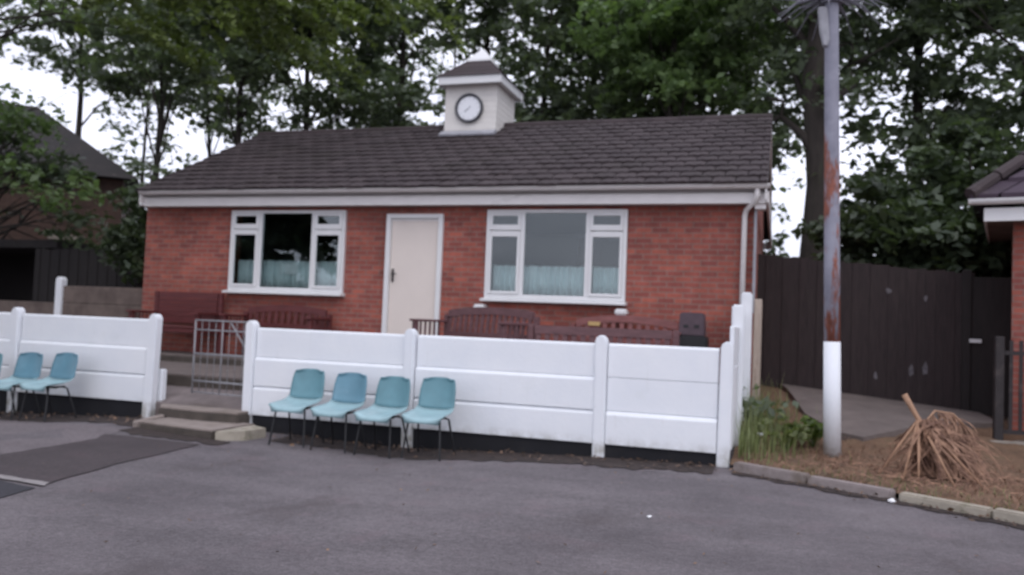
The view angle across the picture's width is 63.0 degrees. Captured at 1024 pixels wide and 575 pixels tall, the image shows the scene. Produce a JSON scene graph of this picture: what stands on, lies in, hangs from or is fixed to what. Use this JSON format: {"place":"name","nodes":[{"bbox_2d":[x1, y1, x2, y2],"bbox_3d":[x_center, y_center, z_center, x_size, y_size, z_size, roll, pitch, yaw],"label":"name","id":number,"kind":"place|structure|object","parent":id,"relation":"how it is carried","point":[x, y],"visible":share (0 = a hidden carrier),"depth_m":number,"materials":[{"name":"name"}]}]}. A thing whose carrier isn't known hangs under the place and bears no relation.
{"place":"outdoors","nodes":[
{"label":"outdoors","id":0,"kind":"place"},
{"bbox_2d":[0,420,120,453],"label":"grey path","id":1,"kind":"structure","parent":0,"point":[71,433],"depth_m":8.98,"materials":[{"name":"grey concrete"}]},
{"bbox_2d":[0,412,142,425],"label":"leaf dirt","id":2,"kind":"structure","parent":0,"point":[66,418],"depth_m":10.31,"materials":[{"name":"brown soil"}]},
{"bbox_2d":[0,354,2,415],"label":"stacking chair","id":3,"kind":"object","parent":2,"relation":"on","point":[1,357],"visible":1,"depth_m":10.67,"materials":[{"name":"green plastic"}]},
{"bbox_2d":[0,352,42,420],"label":"stacking chair","id":4,"kind":"object","parent":2,"relation":"on","point":[28,366],"visible":0.93,"depth_m":10.57,"materials":[{"name":"blue plastic"}]},
{"bbox_2d":[18,352,77,421],"bbox_3d":[-5.658,1.205,10.230,0.449,0.808,0.547,1,-3,21],"label":"stacking chair","id":5,"kind":"object","parent":2,"relation":"on","point":[63,368],"visible":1,"depth_m":10.36,"materials":[{"name":"blue plastic"}]},
{"bbox_2d":[120,427,229,444],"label":"leaf dirt","id":6,"kind":"structure","parent":0,"point":[144,432],"depth_m":9.14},
{"bbox_2d":[268,435,715,473],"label":"leaf dirt","id":7,"kind":"structure","parent":0,"point":[422,454],"depth_m":8.68,"materials":[{"name":"brown soil"}]},
{"bbox_2d":[268,368,324,447],"bbox_3d":[-2.346,1.307,9.172,0.449,0.808,0.547,2,-3,15],"label":"stacking chair","id":8,"kind":"object","parent":7,"relation":"on","point":[307,388],"visible":0.98,"depth_m":9.33,"materials":[{"name":"plastic"}]},
{"bbox_2d":[353,376,409,458],"bbox_3d":[-1.360,1.356,8.845,0.449,0.808,0.547,1,-3,20],"label":"stacking chair","id":9,"kind":"object","parent":7,"relation":"on","point":[392,396],"visible":1,"depth_m":8.99,"materials":[{"name":"green plastic"}]},
{"bbox_2d":[0,419,1023,574],"bbox_3d":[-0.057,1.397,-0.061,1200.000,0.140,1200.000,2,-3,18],"label":"asphalt ground","id":10,"kind":"structure","parent":0,"point":[301,525],"depth_m":5.63,"materials":[{"name":"grey asphalt"}]},
{"bbox_2d":[0,480,33,497],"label":"black asphalt patch","id":11,"kind":"object","parent":10,"relation":"on","point":[7,488],"visible":1,"depth_m":6.08,"materials":[{"name":"grey asphalt"}]},
{"bbox_2d":[0,474,48,485],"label":"painted line","id":12,"kind":"object","parent":10,"relation":"on","point":[38,482],"visible":1,"depth_m":6.37,"materials":[{"name":"white paint"}]},
{"bbox_2d":[0,239,99,301],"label":"car port","id":13,"kind":"object","parent":10,"relation":"on","point":[17,263],"visible":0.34,"depth_m":20.64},
{"bbox_2d":[0,0,106,243],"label":"overhanging tree","id":14,"kind":"object","parent":10,"relation":"on","point":[17,113],"visible":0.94,"depth_m":17.21,"materials":[{"name":"green plant"}]},
{"bbox_2d":[0,120,114,249],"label":"overhanging tree","id":15,"kind":"object","parent":10,"relation":"on","point":[77,220],"visible":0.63,"depth_m":18.26,"materials":[{"name":"green plant"}]},
{"bbox_2d":[0,102,139,244],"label":"neighbouring house","id":16,"kind":"structure","parent":10,"relation":"on","point":[111,175],"depth_m":23.55,"materials":[{"name":"brown brick"}]},
{"bbox_2d":[0,277,142,345],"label":"bare concrete fence","id":17,"kind":"object","parent":10,"relation":"on","point":[69,300],"visible":0.26,"depth_m":15.01,"materials":[{"name":"grey concrete"}]},
{"bbox_2d":[0,0,152,137],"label":"deciduous tree","id":18,"kind":"object","parent":10,"relation":"on","point":[43,46],"visible":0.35,"depth_m":30.74,"materials":[{"name":"green plant"}]},
{"bbox_2d":[0,307,166,417],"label":"concrete wall","id":19,"kind":"structure","parent":10,"relation":"on","point":[115,377],"depth_m":10.74,"materials":[{"name":"white paint"}]},
{"bbox_2d":[32,248,139,305],"bbox_3d":[-7.998,0.481,16.819,4.261,2.518,0.023,2,-3,18],"label":"dark boundary fence","id":20,"kind":"object","parent":10,"relation":"on","point":[76,267],"visible":0.09,"depth_m":17.21,"materials":[{"name":"black wood"}]},
{"bbox_2d":[0,434,198,482],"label":"asphalt patch","id":21,"kind":"object","parent":10,"relation":"on","point":[61,461],"visible":1,"depth_m":7.61,"materials":[{"name":"grey asphalt"}]},
{"bbox_2d":[94,162,151,287],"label":"overhanging tree","id":22,"kind":"object","parent":10,"relation":"on","point":[130,250],"visible":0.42,"depth_m":15.50,"materials":[{"name":"green plant"}]},
{"bbox_2d":[60,10,223,181],"bbox_3d":[-7.905,-2.066,17.829,3.260,7.926,3.161,4,-3,-31],"label":"deciduous tree","id":23,"kind":"object","parent":10,"relation":"on","point":[120,82],"visible":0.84,"depth_m":17.88,"materials":[{"name":"green plant"}]},
{"bbox_2d":[90,53,214,217],"bbox_3d":[-15.348,-4.312,35.061,4.986,13.293,4.878,4,-3,-38],"label":"distant tree","id":24,"kind":"object","parent":10,"relation":"on","point":[108,112],"visible":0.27,"depth_m":35.06,"materials":[{"name":"green plant"}]},
{"bbox_2d":[75,0,230,178],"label":"deciduous tree","id":25,"kind":"object","parent":10,"relation":"on","point":[96,28],"visible":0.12,"depth_m":28.46,"materials":[{"name":"green plant"}]},
{"bbox_2d":[155,385,242,415],"bbox_3d":[-3.805,1.580,10.609,12.380,0.523,0.650,2,-3,18],"label":"landing","id":26,"kind":"object","parent":10,"relation":"on","point":[180,395],"visible":0.17,"depth_m":10.59,"materials":[{"name":"concrete"}]},
{"bbox_2d":[133,403,265,440],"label":"entrance steps","id":27,"kind":"structure","parent":10,"relation":"on","point":[223,424],"depth_m":9.65,"materials":[{"name":"concrete"}]},
{"bbox_2d":[116,0,296,156],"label":"deciduous tree","id":28,"kind":"object","parent":10,"relation":"on","point":[219,110],"visible":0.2,"depth_m":24.18,"materials":[{"name":"green plant"}]},
{"bbox_2d":[0,0,468,102],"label":"feathery conifer","id":29,"kind":"object","parent":10,"relation":"on","point":[255,32],"visible":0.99,"depth_m":16.74,"materials":[{"name":"green plant"}]},
{"bbox_2d":[149,0,343,145],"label":"deciduous tree","id":30,"kind":"object","parent":10,"relation":"on","point":[241,57],"visible":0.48,"depth_m":23.09,"materials":[{"name":"green plant"}]},
{"bbox_2d":[210,62,303,153],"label":"distant tree","id":31,"kind":"object","parent":10,"relation":"on","point":[266,97],"visible":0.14,"depth_m":34.89,"materials":[{"name":"green plant"}]},
{"bbox_2d":[207,0,423,129],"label":"deciduous tree","id":32,"kind":"object","parent":10,"relation":"on","point":[353,97],"visible":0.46,"depth_m":23.37,"materials":[{"name":"green plant"}]},
{"bbox_2d":[310,372,366,452],"bbox_3d":[-1.854,1.334,9.014,0.449,0.808,0.547,1,-3,19],"label":"stacking chair","id":33,"kind":"object","parent":10,"relation":"on","point":[349,392],"visible":0.99,"depth_m":9.16,"materials":[{"name":"blue plastic"}]},
{"bbox_2d":[316,11,439,125],"bbox_3d":[-5.259,-3.904,30.842,5.274,12.939,4.711,2,-3,18],"label":"distant tree","id":34,"kind":"object","parent":10,"relation":"on","point":[433,76],"visible":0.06,"depth_m":30.88,"materials":[{"name":"green plant"}]},
{"bbox_2d":[317,0,498,128],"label":"deciduous tree","id":35,"kind":"object","parent":10,"relation":"on","point":[406,103],"visible":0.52,"depth_m":24.32,"materials":[{"name":"green plant"}]},
{"bbox_2d":[400,377,455,460],"bbox_3d":[-0.851,1.347,8.673,0.449,0.808,0.547,2,-3,16],"label":"stacking chair","id":36,"kind":"object","parent":10,"relation":"on","point":[436,403],"visible":0.99,"depth_m":8.83,"materials":[{"name":"teal plastic"}]},
{"bbox_2d":[159,361,718,428],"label":"terrace","id":37,"kind":"structure","parent":10,"relation":"on","point":[172,368],"depth_m":11.76,"materials":[{"name":"grey concrete"}]},
{"bbox_2d":[166,375,242,390],"bbox_3d":[-3.699,1.272,10.931,12.370,0.135,0.013,2,-3,18],"label":"riser face","id":38,"kind":"object","parent":37,"relation":"attached to","point":[171,380],"visible":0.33,"depth_m":11.06},
{"bbox_2d":[160,350,718,399],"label":"plinth","id":39,"kind":"structure","parent":37,"relation":"on","point":[175,353],"depth_m":12.91,"materials":[{"name":"grey concrete"}]},
{"bbox_2d":[126,291,223,354],"bbox_3d":[-5.388,0.551,13.359,1.350,0.980,0.665,2,-3,18],"label":"wooden bench","id":40,"kind":"object","parent":39,"relation":"on","point":[183,317],"visible":0.78,"depth_m":13.54,"materials":[{"name":"brown wood"}]},
{"bbox_2d":[160,355,243,365],"bbox_3d":[-5.075,1.114,12.890,6.930,0.090,0.013,2,-3,18],"label":"riser face","id":41,"kind":"object","parent":39,"relation":"attached to","point":[197,360],"visible":0.29,"depth_m":12.78},
{"bbox_2d":[219,305,331,356],"bbox_3d":[-3.636,0.674,12.837,1.600,0.830,0.665,2,-3,18],"label":"wooden bench","id":42,"kind":"object","parent":39,"relation":"on","point":[247,316],"visible":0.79,"depth_m":13.03,"materials":[{"name":"brown wood"}]},
{"bbox_2d":[409,307,539,367],"bbox_3d":[-0.533,0.692,11.044,0.665,0.890,1.900,5,-3,-43],"label":"wooden bench","id":43,"kind":"object","parent":39,"relation":"on","point":[503,328],"visible":0.58,"depth_m":11.26,"materials":[{"name":"brown wood"}]},
{"bbox_2d":[560,315,680,374],"bbox_3d":[1.466,0.794,11.166,1.600,0.860,0.665,2,-3,18],"label":"wooden bench","id":44,"kind":"object","parent":39,"relation":"on","point":[596,321],"visible":0.27,"depth_m":11.43,"materials":[{"name":"brown wood"}]},
{"bbox_2d":[678,312,708,382],"bbox_3d":[2.319,0.784,10.778,0.400,0.915,0.320,2,-3,18],"label":"litter bin","id":45,"kind":"object","parent":39,"relation":"on","point":[692,328],"visible":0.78,"depth_m":10.64,"materials":[{"name":"black plastic"}]},
{"bbox_2d":[520,325,679,380],"bbox_3d":[0.957,0.874,9.579,1.840,0.830,0.665,2,-3,18],"label":"wooden bench","id":46,"kind":"object","parent":37,"relation":"on","point":[610,333],"visible":0.21,"depth_m":9.84,"materials":[{"name":"brown wood"}]},
{"bbox_2d":[135,113,772,397],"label":"brick pavilion","id":47,"kind":"structure","parent":10,"relation":"on","point":[401,226],"depth_m":12.86,"materials":[{"name":"red brick"}]},
{"bbox_2d":[222,210,346,296],"bbox_3d":[-3.618,-0.562,13.298,2.150,1.350,0.180,2,-3,18],"label":"window","id":48,"kind":"structure","parent":47,"relation":"in","point":[339,229],"depth_m":13.25,"materials":[{"name":"white plastic"}]},
{"bbox_2d":[237,260,336,287],"bbox_3d":[-3.575,-0.190,13.445,2.003,0.484,0.115,2,-3,18],"label":"net curtain","id":49,"kind":"object","parent":47,"relation":"hanging from","point":[326,273],"visible":0.55,"depth_m":13.44,"materials":[{"name":"white fabric"}]},
{"bbox_2d":[280,263,297,274],"bbox_3d":[-3.580,-0.300,13.423,0.320,0.180,0.004,2,-3,18],"label":"paper notice","id":50,"kind":"object","parent":47,"relation":"attached to","point":[290,268],"visible":1,"depth_m":13.42,"materials":[{"name":"white paper"}]},
{"bbox_2d":[387,219,438,335],"bbox_3d":[-1.511,0.034,12.656,0.779,2.155,0.114,2,-3,18],"label":"door","id":51,"kind":"structure","parent":47,"relation":"in","point":[412,286],"depth_m":12.68,"materials":[{"name":"beige paint"}]},
{"bbox_2d":[436,49,524,135],"bbox_3d":[-0.577,-3.389,15.581,1.274,2.140,1.404,2,-3,18],"label":"clock turret","id":52,"kind":"object","parent":47,"relation":"on","point":[490,83],"visible":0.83,"depth_m":15.11,"materials":[{"name":"white plastic"}]},
{"bbox_2d":[455,93,483,122],"bbox_3d":[-0.777,-3.239,15.081,0.536,0.536,0.067,2,-3,18],"label":"turret clock","id":53,"kind":"object","parent":52,"relation":"attached to","point":[469,107],"visible":1,"depth_m":15.08,"materials":[{"name":"white plastic"}]},
{"bbox_2d":[473,304,487,306],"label":"sill block","id":54,"kind":"structure","parent":47,"relation":"attached to","point":[479,305],"depth_m":12.15,"materials":[{"name":"white concrete"}]},
{"bbox_2d":[479,209,627,305],"bbox_3d":[0.595,-0.449,11.952,2.140,1.350,0.180,2,-3,18],"label":"window","id":55,"kind":"structure","parent":47,"relation":"in","point":[519,231],"depth_m":11.90,"materials":[{"name":"white plastic"}]},
{"bbox_2d":[491,265,620,297],"bbox_3d":[0.629,-0.073,12.086,1.983,0.474,0.115,2,-3,18],"label":"net curtain","id":56,"kind":"object","parent":47,"relation":"hanging from","point":[555,280],"visible":0.6,"depth_m":12.08,"materials":[{"name":"white fabric"}]},
{"bbox_2d":[615,309,628,314],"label":"sill block","id":57,"kind":"structure","parent":47,"relation":"attached to","point":[621,312],"depth_m":11.52,"materials":[{"name":"white concrete"}]},
{"bbox_2d":[397,22,519,125],"bbox_3d":[-1.996,-3.878,31.011,5.433,13.176,4.686,2,-3,18],"label":"distant tree","id":58,"kind":"object","parent":10,"relation":"on","point":[435,84],"visible":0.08,"depth_m":30.86,"materials":[{"name":"green plant"}]},
{"bbox_2d":[242,320,733,467],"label":"concrete wall","id":59,"kind":"structure","parent":10,"relation":"on","point":[596,406],"depth_m":8.97,"materials":[{"name":"white paint"}]},
{"bbox_2d":[191,319,246,396],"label":"garden gate","id":60,"kind":"structure","parent":59,"relation":"attached to","point":[220,355],"depth_m":10.34,"materials":[{"name":"metal"}]},
{"bbox_2d":[419,0,571,124],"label":"deciduous tree","id":61,"kind":"object","parent":10,"relation":"on","point":[487,42],"visible":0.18,"depth_m":25.21,"materials":[{"name":"green plant"}]},
{"bbox_2d":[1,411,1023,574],"bbox_3d":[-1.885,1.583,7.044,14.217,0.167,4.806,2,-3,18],"label":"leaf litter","id":62,"kind":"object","parent":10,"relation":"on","point":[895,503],"visible":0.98,"depth_m":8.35,"materials":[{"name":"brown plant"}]},
{"bbox_2d":[465,24,600,117],"bbox_3d":[0.585,-3.705,30.774,5.497,13.029,4.583,2,-3,18],"label":"distant tree","id":63,"kind":"object","parent":10,"relation":"on","point":[532,93],"visible":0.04,"depth_m":30.73,"materials":[{"name":"green plant"}]},
{"bbox_2d":[464,0,616,121],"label":"deciduous tree","id":64,"kind":"object","parent":10,"relation":"on","point":[548,85],"visible":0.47,"depth_m":23.16,"materials":[{"name":"green plant"}]},
{"bbox_2d":[523,11,595,117],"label":"distant tree","id":65,"kind":"object","parent":10,"relation":"on","point":[577,81],"visible":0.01,"depth_m":28.41,"materials":[{"name":"green plant"}]},
{"bbox_2d":[514,4,649,120],"bbox_3d":[2.371,-3.820,25.103,5.188,12.889,4.415,2,-3,18],"label":"deciduous tree","id":66,"kind":"object","parent":10,"relation":"on","point":[573,90],"visible":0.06,"depth_m":24.77,"materials":[{"name":"green plant"}]},
{"bbox_2d":[526,0,701,120],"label":"deciduous tree","id":67,"kind":"object","parent":10,"relation":"on","point":[598,67],"visible":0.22,"depth_m":22.21,"materials":[{"name":"green plant"}]},
{"bbox_2d":[608,0,735,117],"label":"deciduous tree","id":68,"kind":"object","parent":10,"relation":"on","point":[645,102],"depth_m":23.35,"materials":[{"name":"green plant"}]},
{"bbox_2d":[560,0,793,118],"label":"deciduous tree","id":69,"kind":"object","parent":10,"relation":"on","point":[688,78],"visible":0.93,"depth_m":20.12,"materials":[{"name":"green plant"}]},
{"bbox_2d":[730,292,761,450],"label":"concrete side wall","id":70,"kind":"structure","parent":10,"relation":"on","point":[740,332],"depth_m":10.66,"materials":[{"name":"white paint"}]},
{"bbox_2d":[663,3,854,171],"bbox_3d":[6.329,-3.299,22.744,4.712,11.973,4.904,3,-3,-22],"label":"deciduous tree","id":71,"kind":"object","parent":10,"relation":"on","point":[776,151],"visible":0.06,"depth_m":22.28,"materials":[{"name":"green plant"}]},
{"bbox_2d":[734,20,805,224],"bbox_3d":[8.164,-3.614,28.503,5.441,13.242,4.421,2,-3,18],"label":"distant tree","id":72,"kind":"object","parent":10,"relation":"on","point":[784,190],"visible":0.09,"depth_m":28.47,"materials":[{"name":"green plant"}]},
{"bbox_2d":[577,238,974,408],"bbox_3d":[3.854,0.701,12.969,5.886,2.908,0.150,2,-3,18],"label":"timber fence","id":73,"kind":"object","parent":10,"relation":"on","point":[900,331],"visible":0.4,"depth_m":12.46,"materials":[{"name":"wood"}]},
{"bbox_2d":[960,270,1011,416],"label":"timber side gate","id":74,"kind":"structure","parent":73,"relation":"attached to","point":[986,309],"depth_m":11.97,"materials":[{"name":"black wood"}]},
{"bbox_2d":[733,462,895,498],"bbox_3d":[2.666,1.743,7.506,0.110,0.133,1.494,5,-3,-43],"label":"kerb edging","id":75,"kind":"object","parent":10,"relation":"on","point":[794,476],"visible":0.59,"depth_m":7.44,"materials":[{"name":"grey concrete"}]},
{"bbox_2d":[692,0,948,259],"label":"deciduous tree","id":76,"kind":"object","parent":10,"relation":"on","point":[807,61],"visible":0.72,"depth_m":17.51,"materials":[{"name":"green plant"}]},
{"bbox_2d":[732,471,1023,528],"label":"leaf dirt","id":77,"kind":"structure","parent":10,"relation":"on","point":[974,517],"depth_m":6.90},
{"bbox_2d":[804,0,1023,211],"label":"deciduous tree","id":78,"kind":"object","parent":10,"relation":"on","point":[929,85],"visible":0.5,"depth_m":18.68,"materials":[{"name":"green plant"}]},
{"bbox_2d":[882,0,1023,191],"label":"deciduous tree","id":79,"kind":"object","parent":10,"relation":"on","point":[1010,26],"visible":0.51,"depth_m":17.71,"materials":[{"name":"green plant"}]},
{"bbox_2d":[899,492,1023,524],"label":"kerb edging","id":80,"kind":"object","parent":10,"relation":"on","point":[1009,515],"visible":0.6,"depth_m":6.48,"materials":[{"name":"concrete"}]},
{"bbox_2d":[964,151,1023,430],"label":"brick clubhouse","id":81,"kind":"structure","parent":10,"relation":"on","point":[995,196],"depth_m":10.55,"materials":[{"name":"red brick"}]},
{"bbox_2d":[0,0,1023,256],"label":"sky","id":82,"kind":"structure","parent":0,"point":[49,86],"materials":[{"name":"white"}]},
{"bbox_2d":[730,385,1023,511],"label":"bare soil","id":83,"kind":"structure","parent":0,"point":[1013,454],"depth_m":8.68,"materials":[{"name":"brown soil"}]},
{"bbox_2d":[742,383,798,430],"bbox_3d":[3.008,1.484,10.140,0.888,0.614,0.939,3,-3,-25],"label":"weed plant","id":84,"kind":"object","parent":83,"relation":"on","point":[753,401],"visible":0.6,"depth_m":9.91,"materials":[{"name":"green plant"}]},
{"bbox_2d":[755,412,813,451],"bbox_3d":[3.050,1.614,9.203,0.552,0.437,0.680,5,-3,-44],"label":"weed plant","id":85,"kind":"object","parent":83,"relation":"on","point":[802,438],"visible":0.83,"depth_m":9.16,"materials":[{"name":"green plant"}]},
{"bbox_2d":[734,375,860,464],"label":"long grass","id":86,"kind":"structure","parent":83,"relation":"on","point":[751,439],"depth_m":8.97,"materials":[{"name":"green plant"}]},
{"bbox_2d":[786,415,822,447],"bbox_3d":[3.368,1.661,9.551,0.471,0.368,0.622,2,-3,18],"label":"weed plant","id":87,"kind":"object","parent":83,"relation":"on","point":[815,425],"visible":0.58,"depth_m":9.44,"materials":[{"name":"green plant"}]},
{"bbox_2d":[776,0,886,456],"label":"lamp post","id":88,"kind":"object","parent":83,"relation":"on","point":[828,17],"visible":0.98,"depth_m":9.10,"materials":[{"name":"grey metal"}]},
{"bbox_2d":[790,202,929,266],"bbox_3d":[6.102,0.329,14.530,2.478,3.398,2.595,2,-3,18],"label":"overgrown shrub","id":89,"kind":"object","parent":83,"relation":"on","point":[814,225],"visible":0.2,"depth_m":13.85,"materials":[{"name":"green plant"}]},
{"bbox_2d":[736,422,1023,510],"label":"dry straw","id":90,"kind":"object","parent":83,"relation":"on","point":[877,461],"visible":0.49,"depth_m":7.94,"materials":[{"name":"brown plant"}]},
{"bbox_2d":[782,393,1023,494],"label":"dead frond heap","id":91,"kind":"object","parent":83,"relation":"on","point":[938,448],"visible":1,"depth_m":7.65,"materials":[{"name":"brown plant"}]},
{"bbox_2d":[811,146,1011,277],"bbox_3d":[6.746,-0.179,13.795,3.448,4.410,3.022,2,-3,18],"label":"overgrown shrub","id":92,"kind":"object","parent":83,"relation":"on","point":[922,229],"visible":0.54,"depth_m":13.18,"materials":[{"name":"green plant"}]},
{"bbox_2d":[892,117,1023,277],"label":"overgrown shrub","id":93,"kind":"object","parent":83,"relation":"on","point":[961,136],"visible":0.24,"depth_m":13.65,"materials":[{"name":"green plant"}]},
{"bbox_2d":[990,336,1023,444],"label":"iron railing","id":94,"kind":"object","parent":83,"relation":"on","point":[999,431],"visible":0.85,"depth_m":10.09,"materials":[{"name":"metal"}]},
{"bbox_2d":[780,384,992,440],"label":"concrete path","id":95,"kind":"structure","parent":0,"point":[865,418],"depth_m":11.00,"materials":[{"name":"grey concrete"}]}
]}

